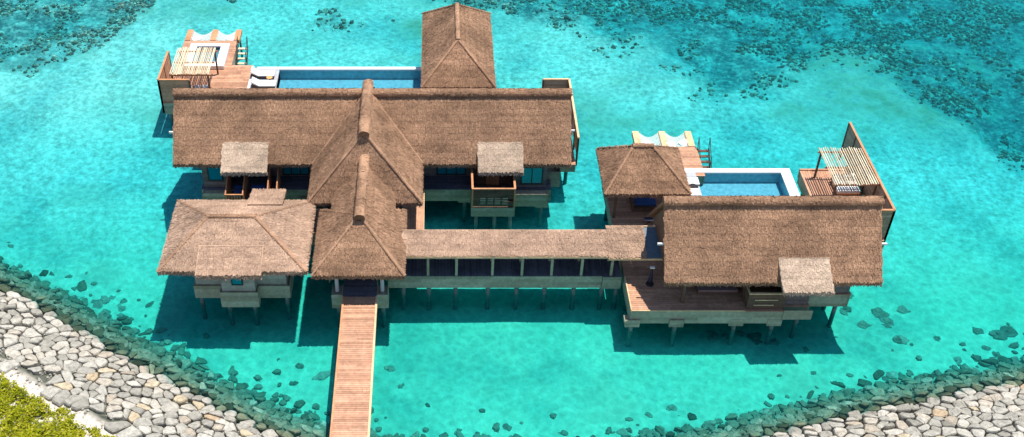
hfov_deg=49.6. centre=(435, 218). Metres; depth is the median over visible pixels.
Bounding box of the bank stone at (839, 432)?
[832,427,846,436]
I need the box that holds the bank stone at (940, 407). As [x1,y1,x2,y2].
[933,406,946,410]
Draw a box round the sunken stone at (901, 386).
[896,384,909,389]
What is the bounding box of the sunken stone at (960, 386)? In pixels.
[953,383,968,390]
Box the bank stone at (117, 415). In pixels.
[107,411,122,419]
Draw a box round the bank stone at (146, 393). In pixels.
[141,387,153,397]
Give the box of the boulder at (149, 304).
[145,301,153,307]
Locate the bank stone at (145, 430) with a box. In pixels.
[138,426,151,436]
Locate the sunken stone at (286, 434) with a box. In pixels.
[281,431,293,436]
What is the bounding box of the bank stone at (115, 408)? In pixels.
[106,405,122,412]
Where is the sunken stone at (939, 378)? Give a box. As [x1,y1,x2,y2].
[934,376,944,382]
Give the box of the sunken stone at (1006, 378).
[1002,375,1014,382]
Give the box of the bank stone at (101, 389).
[95,385,107,396]
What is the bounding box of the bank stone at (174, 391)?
[170,387,180,396]
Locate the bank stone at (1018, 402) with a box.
[1013,398,1023,405]
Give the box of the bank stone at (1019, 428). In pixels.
[1015,425,1023,433]
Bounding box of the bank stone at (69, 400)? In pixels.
[64,395,83,407]
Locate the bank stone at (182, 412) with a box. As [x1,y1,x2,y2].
[178,409,190,415]
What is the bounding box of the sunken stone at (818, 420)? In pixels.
[807,417,822,425]
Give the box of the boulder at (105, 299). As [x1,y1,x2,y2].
[101,295,110,304]
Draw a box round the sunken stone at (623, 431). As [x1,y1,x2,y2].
[616,427,630,436]
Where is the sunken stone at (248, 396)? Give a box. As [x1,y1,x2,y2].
[244,395,252,399]
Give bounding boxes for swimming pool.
[247,66,421,88]
[685,168,799,195]
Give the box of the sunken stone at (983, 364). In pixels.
[978,361,990,366]
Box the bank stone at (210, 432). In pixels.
[203,430,214,436]
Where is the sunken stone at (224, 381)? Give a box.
[219,379,228,383]
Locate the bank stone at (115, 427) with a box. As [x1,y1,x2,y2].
[104,421,131,433]
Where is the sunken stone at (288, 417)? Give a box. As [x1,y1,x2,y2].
[284,414,291,422]
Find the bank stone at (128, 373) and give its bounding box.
[120,371,135,377]
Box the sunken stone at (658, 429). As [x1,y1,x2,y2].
[655,426,664,435]
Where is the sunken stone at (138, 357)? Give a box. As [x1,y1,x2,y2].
[134,354,142,360]
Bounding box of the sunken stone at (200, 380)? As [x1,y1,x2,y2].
[195,378,203,382]
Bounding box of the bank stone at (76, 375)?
[73,373,85,377]
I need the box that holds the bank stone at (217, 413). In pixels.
[209,410,222,418]
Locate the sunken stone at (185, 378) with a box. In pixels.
[181,375,189,381]
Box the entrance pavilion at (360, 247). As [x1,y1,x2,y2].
[311,154,407,327]
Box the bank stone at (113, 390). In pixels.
[107,387,119,394]
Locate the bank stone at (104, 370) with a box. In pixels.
[98,367,116,374]
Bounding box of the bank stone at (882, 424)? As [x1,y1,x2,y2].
[876,421,888,429]
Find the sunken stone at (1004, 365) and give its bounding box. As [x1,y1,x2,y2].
[998,363,1010,369]
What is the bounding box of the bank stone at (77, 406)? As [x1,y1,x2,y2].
[71,398,89,411]
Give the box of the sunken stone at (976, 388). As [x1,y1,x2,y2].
[971,385,982,392]
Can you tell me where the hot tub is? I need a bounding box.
[184,43,229,68]
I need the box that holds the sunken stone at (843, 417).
[838,414,847,421]
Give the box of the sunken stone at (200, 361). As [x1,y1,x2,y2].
[194,357,206,364]
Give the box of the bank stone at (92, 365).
[82,361,97,371]
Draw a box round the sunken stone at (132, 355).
[128,351,137,360]
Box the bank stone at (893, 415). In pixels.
[885,412,898,422]
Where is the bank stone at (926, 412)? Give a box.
[913,409,931,415]
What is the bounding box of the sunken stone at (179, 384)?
[175,381,188,388]
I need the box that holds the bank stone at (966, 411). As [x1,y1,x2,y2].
[960,408,970,414]
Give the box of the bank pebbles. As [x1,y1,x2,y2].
[0,301,1021,436]
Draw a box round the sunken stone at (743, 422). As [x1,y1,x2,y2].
[737,418,747,426]
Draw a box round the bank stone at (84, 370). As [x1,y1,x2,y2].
[77,366,95,375]
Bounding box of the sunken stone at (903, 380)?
[900,377,914,382]
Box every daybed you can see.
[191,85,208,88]
[629,197,656,210]
[830,173,860,195]
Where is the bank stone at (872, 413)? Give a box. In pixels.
[861,411,877,415]
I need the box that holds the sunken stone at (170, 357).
[163,355,173,361]
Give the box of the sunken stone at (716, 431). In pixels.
[711,428,724,433]
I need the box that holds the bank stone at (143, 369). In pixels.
[139,366,148,373]
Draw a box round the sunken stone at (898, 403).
[893,401,903,405]
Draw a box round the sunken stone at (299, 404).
[293,400,305,408]
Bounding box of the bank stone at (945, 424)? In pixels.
[941,421,954,427]
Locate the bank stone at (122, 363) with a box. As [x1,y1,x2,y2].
[114,359,128,367]
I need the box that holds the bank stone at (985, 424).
[980,421,992,429]
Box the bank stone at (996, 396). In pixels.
[989,393,1002,403]
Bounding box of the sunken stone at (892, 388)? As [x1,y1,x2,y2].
[886,386,900,392]
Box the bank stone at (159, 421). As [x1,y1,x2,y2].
[152,416,164,427]
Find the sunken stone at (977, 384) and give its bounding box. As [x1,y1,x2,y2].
[970,382,982,387]
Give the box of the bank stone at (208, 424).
[201,419,213,429]
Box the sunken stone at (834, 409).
[825,406,836,411]
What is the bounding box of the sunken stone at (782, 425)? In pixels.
[775,423,789,429]
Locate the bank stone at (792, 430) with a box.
[787,426,801,436]
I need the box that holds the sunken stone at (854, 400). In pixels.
[849,398,862,401]
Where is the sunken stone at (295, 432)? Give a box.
[287,427,300,436]
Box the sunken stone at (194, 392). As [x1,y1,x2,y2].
[190,389,199,395]
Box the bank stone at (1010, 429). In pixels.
[1000,426,1015,433]
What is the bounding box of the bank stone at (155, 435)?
[145,433,162,436]
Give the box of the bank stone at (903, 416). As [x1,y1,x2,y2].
[898,412,914,421]
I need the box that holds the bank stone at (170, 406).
[161,402,178,413]
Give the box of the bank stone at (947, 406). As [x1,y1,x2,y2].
[939,403,952,409]
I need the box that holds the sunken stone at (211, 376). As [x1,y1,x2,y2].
[208,370,214,380]
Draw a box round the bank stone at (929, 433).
[922,430,938,436]
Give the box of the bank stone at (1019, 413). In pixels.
[1014,411,1023,416]
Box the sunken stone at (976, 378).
[969,375,979,381]
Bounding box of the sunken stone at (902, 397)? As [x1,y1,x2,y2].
[899,395,911,400]
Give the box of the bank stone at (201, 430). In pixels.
[196,427,209,433]
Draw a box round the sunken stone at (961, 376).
[957,374,965,379]
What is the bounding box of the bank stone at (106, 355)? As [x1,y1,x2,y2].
[98,351,113,359]
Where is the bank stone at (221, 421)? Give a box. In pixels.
[215,418,229,426]
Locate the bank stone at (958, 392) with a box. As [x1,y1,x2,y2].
[953,391,967,395]
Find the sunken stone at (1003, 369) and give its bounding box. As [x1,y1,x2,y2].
[996,367,1008,372]
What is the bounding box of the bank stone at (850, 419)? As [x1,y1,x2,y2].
[844,417,858,424]
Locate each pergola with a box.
[169,47,218,87]
[813,147,879,195]
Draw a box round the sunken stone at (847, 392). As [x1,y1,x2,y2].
[843,389,851,396]
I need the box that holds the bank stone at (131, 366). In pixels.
[128,363,138,370]
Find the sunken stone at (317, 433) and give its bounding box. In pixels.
[312,430,324,436]
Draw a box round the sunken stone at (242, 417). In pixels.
[237,413,250,422]
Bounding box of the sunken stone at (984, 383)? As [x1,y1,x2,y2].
[980,380,993,386]
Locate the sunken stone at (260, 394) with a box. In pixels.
[252,391,265,398]
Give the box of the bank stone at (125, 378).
[121,374,133,383]
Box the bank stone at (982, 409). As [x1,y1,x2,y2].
[978,406,991,413]
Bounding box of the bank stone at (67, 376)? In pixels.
[61,370,73,383]
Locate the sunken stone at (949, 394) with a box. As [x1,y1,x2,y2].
[937,392,951,397]
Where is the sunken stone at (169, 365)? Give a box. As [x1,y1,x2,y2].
[165,362,175,369]
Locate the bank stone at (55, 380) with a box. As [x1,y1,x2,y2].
[46,374,63,385]
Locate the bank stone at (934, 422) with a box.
[928,419,941,428]
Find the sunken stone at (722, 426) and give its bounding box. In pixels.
[717,424,725,429]
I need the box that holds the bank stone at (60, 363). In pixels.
[55,360,63,369]
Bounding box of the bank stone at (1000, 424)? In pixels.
[991,420,1011,429]
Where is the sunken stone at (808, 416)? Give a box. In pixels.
[802,412,813,419]
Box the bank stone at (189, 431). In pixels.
[183,428,195,436]
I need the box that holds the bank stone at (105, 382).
[95,378,112,388]
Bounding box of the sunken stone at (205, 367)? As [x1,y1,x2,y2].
[198,364,209,369]
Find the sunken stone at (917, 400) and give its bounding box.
[914,397,924,403]
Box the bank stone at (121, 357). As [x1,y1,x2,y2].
[115,354,129,361]
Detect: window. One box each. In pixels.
[206,167,223,180]
[231,279,242,285]
[282,167,309,174]
[437,167,465,174]
[520,167,543,183]
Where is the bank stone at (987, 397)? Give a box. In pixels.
[980,395,992,401]
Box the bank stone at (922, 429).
[917,424,929,433]
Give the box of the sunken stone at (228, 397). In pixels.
[224,395,233,400]
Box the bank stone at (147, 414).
[141,411,151,421]
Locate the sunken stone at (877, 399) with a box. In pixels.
[871,396,884,401]
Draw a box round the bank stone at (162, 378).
[156,374,172,384]
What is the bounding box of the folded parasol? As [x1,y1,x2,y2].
[646,266,654,286]
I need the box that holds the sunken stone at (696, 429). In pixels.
[693,427,705,431]
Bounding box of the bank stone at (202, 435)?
[197,433,211,436]
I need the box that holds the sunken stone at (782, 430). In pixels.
[775,428,785,432]
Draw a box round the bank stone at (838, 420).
[827,418,843,422]
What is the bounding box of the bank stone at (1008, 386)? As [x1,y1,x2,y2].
[1000,384,1014,389]
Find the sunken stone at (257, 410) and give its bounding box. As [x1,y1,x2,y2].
[253,407,263,412]
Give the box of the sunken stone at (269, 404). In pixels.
[265,400,275,407]
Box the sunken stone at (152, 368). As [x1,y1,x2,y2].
[149,364,155,374]
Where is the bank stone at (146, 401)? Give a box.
[140,397,151,406]
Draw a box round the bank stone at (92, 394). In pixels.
[88,391,98,397]
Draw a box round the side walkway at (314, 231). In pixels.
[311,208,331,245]
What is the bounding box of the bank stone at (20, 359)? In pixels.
[13,355,25,363]
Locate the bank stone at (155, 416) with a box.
[152,414,163,419]
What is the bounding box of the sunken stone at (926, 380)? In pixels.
[920,377,932,383]
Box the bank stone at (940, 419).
[932,416,944,421]
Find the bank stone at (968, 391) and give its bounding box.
[960,388,975,395]
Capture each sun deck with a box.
[163,30,253,129]
[602,131,704,224]
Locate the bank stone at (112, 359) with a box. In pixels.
[107,356,119,362]
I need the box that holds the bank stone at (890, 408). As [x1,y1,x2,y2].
[879,405,896,412]
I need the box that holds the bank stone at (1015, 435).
[1010,434,1023,436]
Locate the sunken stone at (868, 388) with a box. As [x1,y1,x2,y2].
[863,385,875,391]
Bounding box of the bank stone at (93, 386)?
[89,382,98,390]
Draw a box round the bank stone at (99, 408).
[89,403,104,413]
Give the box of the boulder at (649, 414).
[645,412,652,417]
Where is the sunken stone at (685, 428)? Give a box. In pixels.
[681,423,690,432]
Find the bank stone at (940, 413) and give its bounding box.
[931,409,947,417]
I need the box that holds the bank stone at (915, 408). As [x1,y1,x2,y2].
[910,405,919,412]
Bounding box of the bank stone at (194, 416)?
[187,410,202,422]
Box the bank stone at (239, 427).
[236,424,250,432]
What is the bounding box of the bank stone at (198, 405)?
[192,401,204,409]
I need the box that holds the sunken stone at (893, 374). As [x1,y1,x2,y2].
[886,371,896,378]
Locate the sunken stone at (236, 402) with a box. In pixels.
[232,399,240,404]
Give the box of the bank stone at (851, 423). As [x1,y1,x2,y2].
[844,421,863,427]
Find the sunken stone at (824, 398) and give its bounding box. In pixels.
[818,396,828,401]
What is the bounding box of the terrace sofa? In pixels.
[695,286,737,293]
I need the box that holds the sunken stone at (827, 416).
[823,412,834,420]
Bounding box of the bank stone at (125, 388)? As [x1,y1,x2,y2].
[121,385,131,392]
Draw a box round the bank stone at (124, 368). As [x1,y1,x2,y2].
[119,366,129,372]
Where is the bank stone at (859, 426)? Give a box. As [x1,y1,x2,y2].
[845,424,862,429]
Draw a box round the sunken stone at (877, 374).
[873,369,884,379]
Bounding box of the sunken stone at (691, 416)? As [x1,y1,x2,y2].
[687,412,696,420]
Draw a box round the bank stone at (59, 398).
[52,389,70,406]
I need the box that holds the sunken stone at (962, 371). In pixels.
[957,368,971,374]
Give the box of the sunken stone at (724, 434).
[716,432,727,436]
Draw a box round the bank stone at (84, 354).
[78,351,91,356]
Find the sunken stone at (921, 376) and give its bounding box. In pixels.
[914,374,924,378]
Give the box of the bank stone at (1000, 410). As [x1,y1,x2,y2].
[991,406,1007,414]
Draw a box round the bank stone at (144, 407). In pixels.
[136,403,150,410]
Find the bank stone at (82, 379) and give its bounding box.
[75,377,88,382]
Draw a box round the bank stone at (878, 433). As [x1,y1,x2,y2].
[868,431,884,436]
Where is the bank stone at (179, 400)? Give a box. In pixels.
[173,395,188,405]
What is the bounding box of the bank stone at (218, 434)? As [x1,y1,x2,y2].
[213,432,224,436]
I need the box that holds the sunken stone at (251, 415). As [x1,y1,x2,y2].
[247,412,256,419]
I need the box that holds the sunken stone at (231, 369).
[228,365,234,374]
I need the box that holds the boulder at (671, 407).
[666,404,677,410]
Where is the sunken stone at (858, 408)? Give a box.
[852,405,864,412]
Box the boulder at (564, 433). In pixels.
[558,430,568,435]
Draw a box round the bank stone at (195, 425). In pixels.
[188,421,200,431]
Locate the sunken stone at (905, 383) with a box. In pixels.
[903,381,919,385]
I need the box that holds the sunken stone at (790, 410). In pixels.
[782,407,795,415]
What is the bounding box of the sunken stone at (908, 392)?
[902,390,912,396]
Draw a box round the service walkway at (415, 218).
[403,189,424,229]
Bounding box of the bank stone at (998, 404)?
[993,401,1005,407]
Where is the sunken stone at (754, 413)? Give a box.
[751,410,757,417]
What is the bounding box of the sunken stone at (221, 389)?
[215,385,229,393]
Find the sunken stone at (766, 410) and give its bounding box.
[759,408,771,414]
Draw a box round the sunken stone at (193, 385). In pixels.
[188,383,198,390]
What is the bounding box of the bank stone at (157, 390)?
[153,387,163,394]
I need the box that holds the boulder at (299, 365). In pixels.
[295,363,303,368]
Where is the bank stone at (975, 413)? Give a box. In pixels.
[971,411,980,416]
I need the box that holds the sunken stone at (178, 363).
[174,359,181,367]
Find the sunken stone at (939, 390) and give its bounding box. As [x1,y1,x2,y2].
[931,386,943,394]
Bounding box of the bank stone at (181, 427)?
[175,423,187,435]
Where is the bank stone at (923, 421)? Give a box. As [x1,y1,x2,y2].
[915,416,927,424]
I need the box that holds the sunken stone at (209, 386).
[207,384,214,388]
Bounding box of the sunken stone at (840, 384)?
[830,381,845,387]
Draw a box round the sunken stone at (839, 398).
[831,394,846,402]
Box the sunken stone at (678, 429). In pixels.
[674,427,682,432]
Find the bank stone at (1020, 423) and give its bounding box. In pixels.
[1013,420,1023,427]
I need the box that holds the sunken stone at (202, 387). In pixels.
[199,382,206,392]
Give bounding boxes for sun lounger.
[250,67,274,78]
[251,77,275,87]
[686,177,699,187]
[690,188,699,195]
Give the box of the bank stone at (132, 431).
[116,426,142,436]
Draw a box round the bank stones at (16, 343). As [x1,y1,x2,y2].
[0,291,104,360]
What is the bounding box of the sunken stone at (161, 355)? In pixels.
[157,352,164,357]
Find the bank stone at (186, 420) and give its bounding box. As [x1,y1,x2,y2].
[178,416,190,425]
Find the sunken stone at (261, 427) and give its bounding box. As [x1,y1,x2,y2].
[256,423,266,432]
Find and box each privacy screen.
[157,51,190,112]
[542,78,579,165]
[838,122,895,246]
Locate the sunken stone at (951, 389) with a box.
[943,385,956,395]
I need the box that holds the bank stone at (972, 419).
[966,416,981,423]
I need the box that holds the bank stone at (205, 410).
[200,405,214,415]
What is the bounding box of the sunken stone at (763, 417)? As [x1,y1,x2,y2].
[760,415,771,420]
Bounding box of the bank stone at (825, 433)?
[819,431,832,436]
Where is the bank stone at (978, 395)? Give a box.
[974,392,985,401]
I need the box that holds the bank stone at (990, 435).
[986,433,998,436]
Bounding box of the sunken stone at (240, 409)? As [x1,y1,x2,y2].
[236,406,245,413]
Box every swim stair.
[235,36,247,64]
[697,137,711,167]
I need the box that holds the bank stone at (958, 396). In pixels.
[953,394,966,399]
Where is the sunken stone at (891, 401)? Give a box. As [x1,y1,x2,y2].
[886,397,898,405]
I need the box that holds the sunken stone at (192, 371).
[185,369,195,373]
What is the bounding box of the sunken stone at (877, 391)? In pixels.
[868,388,884,396]
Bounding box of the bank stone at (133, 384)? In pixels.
[126,380,141,387]
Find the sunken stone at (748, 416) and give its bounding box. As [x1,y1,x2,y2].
[739,413,752,420]
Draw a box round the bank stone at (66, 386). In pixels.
[54,382,72,391]
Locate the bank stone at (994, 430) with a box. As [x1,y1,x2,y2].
[984,427,999,434]
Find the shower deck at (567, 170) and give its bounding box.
[560,139,575,184]
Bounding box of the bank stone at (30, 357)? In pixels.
[25,354,38,362]
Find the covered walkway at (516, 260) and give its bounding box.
[388,225,662,310]
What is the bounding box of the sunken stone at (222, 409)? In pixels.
[216,405,226,413]
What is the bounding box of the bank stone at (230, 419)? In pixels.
[224,416,235,424]
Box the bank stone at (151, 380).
[147,378,156,382]
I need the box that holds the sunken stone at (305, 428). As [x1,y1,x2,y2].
[300,424,310,432]
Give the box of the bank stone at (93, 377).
[86,372,98,382]
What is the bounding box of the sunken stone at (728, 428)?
[725,425,732,431]
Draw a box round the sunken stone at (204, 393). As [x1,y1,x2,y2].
[202,391,208,396]
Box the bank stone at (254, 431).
[245,427,260,434]
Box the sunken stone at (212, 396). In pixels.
[208,393,216,400]
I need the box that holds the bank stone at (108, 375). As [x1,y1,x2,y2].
[99,372,112,379]
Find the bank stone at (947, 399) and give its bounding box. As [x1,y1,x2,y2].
[940,396,955,404]
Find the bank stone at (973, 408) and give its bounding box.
[968,407,978,411]
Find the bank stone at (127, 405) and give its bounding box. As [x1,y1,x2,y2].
[121,401,135,409]
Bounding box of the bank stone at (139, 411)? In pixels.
[131,407,144,416]
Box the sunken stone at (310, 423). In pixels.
[305,420,313,426]
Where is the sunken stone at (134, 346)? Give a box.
[131,344,141,349]
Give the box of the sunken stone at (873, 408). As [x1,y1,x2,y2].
[867,405,879,411]
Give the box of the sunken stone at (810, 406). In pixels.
[805,404,816,408]
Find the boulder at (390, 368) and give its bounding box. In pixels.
[384,365,394,371]
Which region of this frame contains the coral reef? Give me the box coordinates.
[0,0,1023,170]
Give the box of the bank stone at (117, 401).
[109,398,123,406]
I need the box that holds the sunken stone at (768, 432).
[763,428,773,436]
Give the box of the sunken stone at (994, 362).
[981,359,998,365]
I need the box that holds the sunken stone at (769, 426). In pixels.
[762,424,772,429]
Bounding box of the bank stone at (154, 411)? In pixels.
[149,409,161,415]
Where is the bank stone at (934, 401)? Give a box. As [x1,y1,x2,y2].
[926,398,939,406]
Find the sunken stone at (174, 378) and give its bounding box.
[167,374,180,382]
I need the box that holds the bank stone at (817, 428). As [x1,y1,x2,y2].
[811,424,821,433]
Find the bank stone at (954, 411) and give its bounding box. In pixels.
[947,407,960,416]
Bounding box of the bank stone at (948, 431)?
[941,427,956,436]
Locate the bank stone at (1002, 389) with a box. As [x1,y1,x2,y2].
[997,386,1008,393]
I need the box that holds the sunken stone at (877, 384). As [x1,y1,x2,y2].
[874,381,888,390]
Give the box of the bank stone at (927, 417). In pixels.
[914,413,930,421]
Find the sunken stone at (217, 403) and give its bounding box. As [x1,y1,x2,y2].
[213,399,223,406]
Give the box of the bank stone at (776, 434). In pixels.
[773,432,787,436]
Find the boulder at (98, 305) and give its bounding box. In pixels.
[92,300,102,308]
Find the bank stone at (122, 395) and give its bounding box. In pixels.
[117,392,130,399]
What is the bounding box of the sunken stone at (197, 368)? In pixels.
[192,365,204,371]
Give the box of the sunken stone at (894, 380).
[886,379,898,382]
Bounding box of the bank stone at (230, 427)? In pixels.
[222,423,236,432]
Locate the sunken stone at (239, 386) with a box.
[236,382,246,389]
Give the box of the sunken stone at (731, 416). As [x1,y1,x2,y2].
[725,413,737,420]
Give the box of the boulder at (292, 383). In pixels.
[289,381,298,385]
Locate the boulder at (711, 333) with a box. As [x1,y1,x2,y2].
[706,331,718,335]
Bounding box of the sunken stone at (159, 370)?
[154,367,164,376]
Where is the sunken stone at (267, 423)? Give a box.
[263,421,274,426]
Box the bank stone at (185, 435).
[179,433,194,436]
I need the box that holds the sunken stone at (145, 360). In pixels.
[141,358,150,364]
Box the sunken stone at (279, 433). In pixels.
[276,430,284,436]
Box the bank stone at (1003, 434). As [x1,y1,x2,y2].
[996,431,1010,436]
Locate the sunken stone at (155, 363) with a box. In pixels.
[152,361,162,367]
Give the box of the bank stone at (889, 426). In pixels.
[882,422,894,430]
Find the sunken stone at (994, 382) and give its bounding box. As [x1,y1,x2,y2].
[986,379,999,386]
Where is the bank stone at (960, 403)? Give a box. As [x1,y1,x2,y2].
[952,399,967,408]
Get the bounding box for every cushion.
[192,35,201,40]
[226,35,233,39]
[667,142,675,146]
[678,139,686,145]
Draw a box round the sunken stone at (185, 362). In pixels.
[181,359,190,367]
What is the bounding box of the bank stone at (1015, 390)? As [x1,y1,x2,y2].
[1010,387,1019,395]
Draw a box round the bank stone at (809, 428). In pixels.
[802,425,813,432]
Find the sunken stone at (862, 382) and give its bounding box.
[857,379,871,386]
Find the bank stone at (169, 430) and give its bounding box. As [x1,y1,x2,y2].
[163,426,177,436]
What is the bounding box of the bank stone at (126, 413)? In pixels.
[123,408,130,421]
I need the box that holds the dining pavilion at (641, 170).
[595,143,692,217]
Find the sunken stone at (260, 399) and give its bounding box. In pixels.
[255,397,265,403]
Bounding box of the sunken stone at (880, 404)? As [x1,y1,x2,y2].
[872,402,887,407]
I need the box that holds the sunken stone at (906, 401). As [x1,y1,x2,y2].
[902,398,915,404]
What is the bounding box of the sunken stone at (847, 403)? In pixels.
[840,401,852,405]
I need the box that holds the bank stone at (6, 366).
[0,360,20,373]
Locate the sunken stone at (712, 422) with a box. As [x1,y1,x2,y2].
[704,420,715,425]
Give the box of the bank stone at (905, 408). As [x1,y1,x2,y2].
[895,403,911,413]
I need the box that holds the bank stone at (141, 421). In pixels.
[133,417,152,426]
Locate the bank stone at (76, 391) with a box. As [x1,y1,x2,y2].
[70,387,82,394]
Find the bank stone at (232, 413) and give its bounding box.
[224,410,236,418]
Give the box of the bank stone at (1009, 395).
[1000,392,1016,400]
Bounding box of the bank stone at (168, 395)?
[163,390,173,400]
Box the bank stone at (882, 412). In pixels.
[877,410,888,416]
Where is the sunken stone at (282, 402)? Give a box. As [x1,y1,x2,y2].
[279,399,286,405]
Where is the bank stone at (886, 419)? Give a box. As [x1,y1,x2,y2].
[878,416,895,423]
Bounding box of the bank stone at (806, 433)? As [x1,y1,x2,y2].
[803,430,817,436]
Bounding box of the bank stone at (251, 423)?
[239,420,255,427]
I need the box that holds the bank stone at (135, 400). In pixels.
[124,397,140,404]
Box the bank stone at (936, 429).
[930,426,940,435]
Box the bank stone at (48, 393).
[40,386,61,400]
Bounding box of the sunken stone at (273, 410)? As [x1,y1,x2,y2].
[270,408,276,414]
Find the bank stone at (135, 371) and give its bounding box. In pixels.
[131,368,138,375]
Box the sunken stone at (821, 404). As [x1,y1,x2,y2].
[816,401,828,407]
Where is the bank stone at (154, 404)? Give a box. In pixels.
[150,399,160,409]
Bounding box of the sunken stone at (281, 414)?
[278,411,284,416]
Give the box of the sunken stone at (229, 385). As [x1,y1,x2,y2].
[223,382,233,390]
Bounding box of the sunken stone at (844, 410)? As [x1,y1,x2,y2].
[839,405,850,414]
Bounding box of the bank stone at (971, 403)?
[964,401,978,407]
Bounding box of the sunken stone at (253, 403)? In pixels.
[249,400,257,405]
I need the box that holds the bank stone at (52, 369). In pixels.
[43,365,61,374]
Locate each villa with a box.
[156,188,315,325]
[169,79,574,229]
[619,195,886,346]
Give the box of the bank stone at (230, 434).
[224,431,238,436]
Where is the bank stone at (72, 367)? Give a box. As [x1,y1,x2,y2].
[63,361,80,374]
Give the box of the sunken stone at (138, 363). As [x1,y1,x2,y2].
[131,360,147,367]
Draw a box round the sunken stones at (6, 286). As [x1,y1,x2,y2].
[0,257,156,352]
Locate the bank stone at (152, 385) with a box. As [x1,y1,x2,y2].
[144,381,159,390]
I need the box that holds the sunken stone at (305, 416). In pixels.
[301,414,309,420]
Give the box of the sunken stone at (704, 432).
[697,430,708,434]
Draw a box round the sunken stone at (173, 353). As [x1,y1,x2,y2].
[167,351,176,357]
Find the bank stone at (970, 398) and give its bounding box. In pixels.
[961,395,977,401]
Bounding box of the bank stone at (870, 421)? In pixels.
[862,417,877,425]
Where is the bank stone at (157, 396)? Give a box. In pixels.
[151,393,163,400]
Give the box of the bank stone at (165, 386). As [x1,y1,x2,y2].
[159,383,173,391]
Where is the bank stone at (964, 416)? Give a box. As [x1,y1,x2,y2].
[958,414,970,419]
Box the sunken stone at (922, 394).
[915,391,928,397]
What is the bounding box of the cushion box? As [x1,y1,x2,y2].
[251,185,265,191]
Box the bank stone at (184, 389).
[180,387,190,393]
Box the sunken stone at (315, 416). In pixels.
[309,413,319,420]
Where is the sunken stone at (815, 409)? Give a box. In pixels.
[810,407,821,414]
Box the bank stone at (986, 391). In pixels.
[982,388,996,394]
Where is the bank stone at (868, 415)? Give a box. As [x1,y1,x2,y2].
[862,414,877,419]
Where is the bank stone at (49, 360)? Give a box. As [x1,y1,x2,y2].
[40,356,56,366]
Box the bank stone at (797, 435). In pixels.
[791,434,804,436]
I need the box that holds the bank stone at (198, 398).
[191,395,204,402]
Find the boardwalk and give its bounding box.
[329,296,377,436]
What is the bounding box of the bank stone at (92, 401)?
[89,397,99,404]
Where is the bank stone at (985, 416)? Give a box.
[978,413,991,421]
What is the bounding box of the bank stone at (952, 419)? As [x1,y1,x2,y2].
[945,416,957,427]
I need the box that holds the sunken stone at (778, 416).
[774,413,785,418]
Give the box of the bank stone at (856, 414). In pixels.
[846,410,861,421]
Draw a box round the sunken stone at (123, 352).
[116,350,129,355]
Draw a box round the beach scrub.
[0,372,114,436]
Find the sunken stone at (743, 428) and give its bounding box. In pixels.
[739,426,746,430]
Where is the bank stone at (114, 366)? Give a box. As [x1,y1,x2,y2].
[108,362,120,371]
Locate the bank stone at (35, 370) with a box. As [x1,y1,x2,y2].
[27,366,42,374]
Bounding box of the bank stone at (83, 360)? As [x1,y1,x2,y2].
[78,357,95,364]
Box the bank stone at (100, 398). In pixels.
[94,394,105,404]
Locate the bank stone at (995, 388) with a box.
[984,386,998,392]
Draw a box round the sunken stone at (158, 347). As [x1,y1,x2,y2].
[155,345,165,352]
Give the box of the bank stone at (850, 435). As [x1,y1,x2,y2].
[845,434,859,436]
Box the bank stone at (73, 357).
[67,354,77,361]
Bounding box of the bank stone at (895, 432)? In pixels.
[885,429,902,436]
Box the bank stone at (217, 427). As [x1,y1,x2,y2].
[212,424,223,432]
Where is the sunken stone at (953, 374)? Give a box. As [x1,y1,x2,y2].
[950,371,958,378]
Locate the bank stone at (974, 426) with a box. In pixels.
[967,423,983,431]
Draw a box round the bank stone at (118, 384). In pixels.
[110,379,124,389]
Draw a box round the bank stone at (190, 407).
[181,404,196,411]
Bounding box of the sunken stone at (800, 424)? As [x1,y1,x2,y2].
[792,421,806,428]
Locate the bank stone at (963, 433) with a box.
[956,428,973,436]
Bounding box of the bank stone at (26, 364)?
[21,360,38,368]
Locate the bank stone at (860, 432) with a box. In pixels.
[847,429,864,436]
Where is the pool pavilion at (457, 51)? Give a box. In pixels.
[420,2,496,88]
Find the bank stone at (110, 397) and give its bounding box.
[106,394,116,404]
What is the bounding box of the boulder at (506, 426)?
[502,423,511,431]
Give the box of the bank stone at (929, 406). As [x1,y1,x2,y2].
[918,403,933,409]
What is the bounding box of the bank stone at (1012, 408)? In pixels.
[1007,405,1020,412]
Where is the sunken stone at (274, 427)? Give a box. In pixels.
[268,424,281,431]
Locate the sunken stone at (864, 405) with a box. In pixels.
[858,402,869,409]
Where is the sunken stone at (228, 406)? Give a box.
[224,403,233,410]
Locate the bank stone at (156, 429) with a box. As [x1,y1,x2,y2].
[152,425,162,433]
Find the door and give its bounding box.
[486,175,498,184]
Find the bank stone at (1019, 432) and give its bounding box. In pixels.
[1011,431,1023,434]
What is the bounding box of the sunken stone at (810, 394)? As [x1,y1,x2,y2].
[806,390,813,398]
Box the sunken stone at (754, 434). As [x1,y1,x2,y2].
[748,432,760,436]
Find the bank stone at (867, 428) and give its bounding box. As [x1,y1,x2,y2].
[863,424,880,434]
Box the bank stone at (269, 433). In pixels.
[261,429,277,436]
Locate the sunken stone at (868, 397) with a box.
[864,393,872,400]
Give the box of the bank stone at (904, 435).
[896,433,910,436]
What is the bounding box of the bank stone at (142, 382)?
[135,378,145,386]
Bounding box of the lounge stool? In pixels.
[644,217,652,224]
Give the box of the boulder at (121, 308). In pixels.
[118,306,125,311]
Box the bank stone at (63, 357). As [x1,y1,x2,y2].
[57,354,67,362]
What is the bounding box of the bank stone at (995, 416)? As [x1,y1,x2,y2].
[991,413,1008,421]
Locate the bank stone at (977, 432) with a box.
[970,429,984,436]
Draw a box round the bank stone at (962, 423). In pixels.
[956,418,969,428]
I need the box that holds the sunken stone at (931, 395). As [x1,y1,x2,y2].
[925,393,938,400]
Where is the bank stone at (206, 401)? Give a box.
[202,397,212,405]
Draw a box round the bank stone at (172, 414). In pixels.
[164,411,178,419]
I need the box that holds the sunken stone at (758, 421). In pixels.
[749,418,762,425]

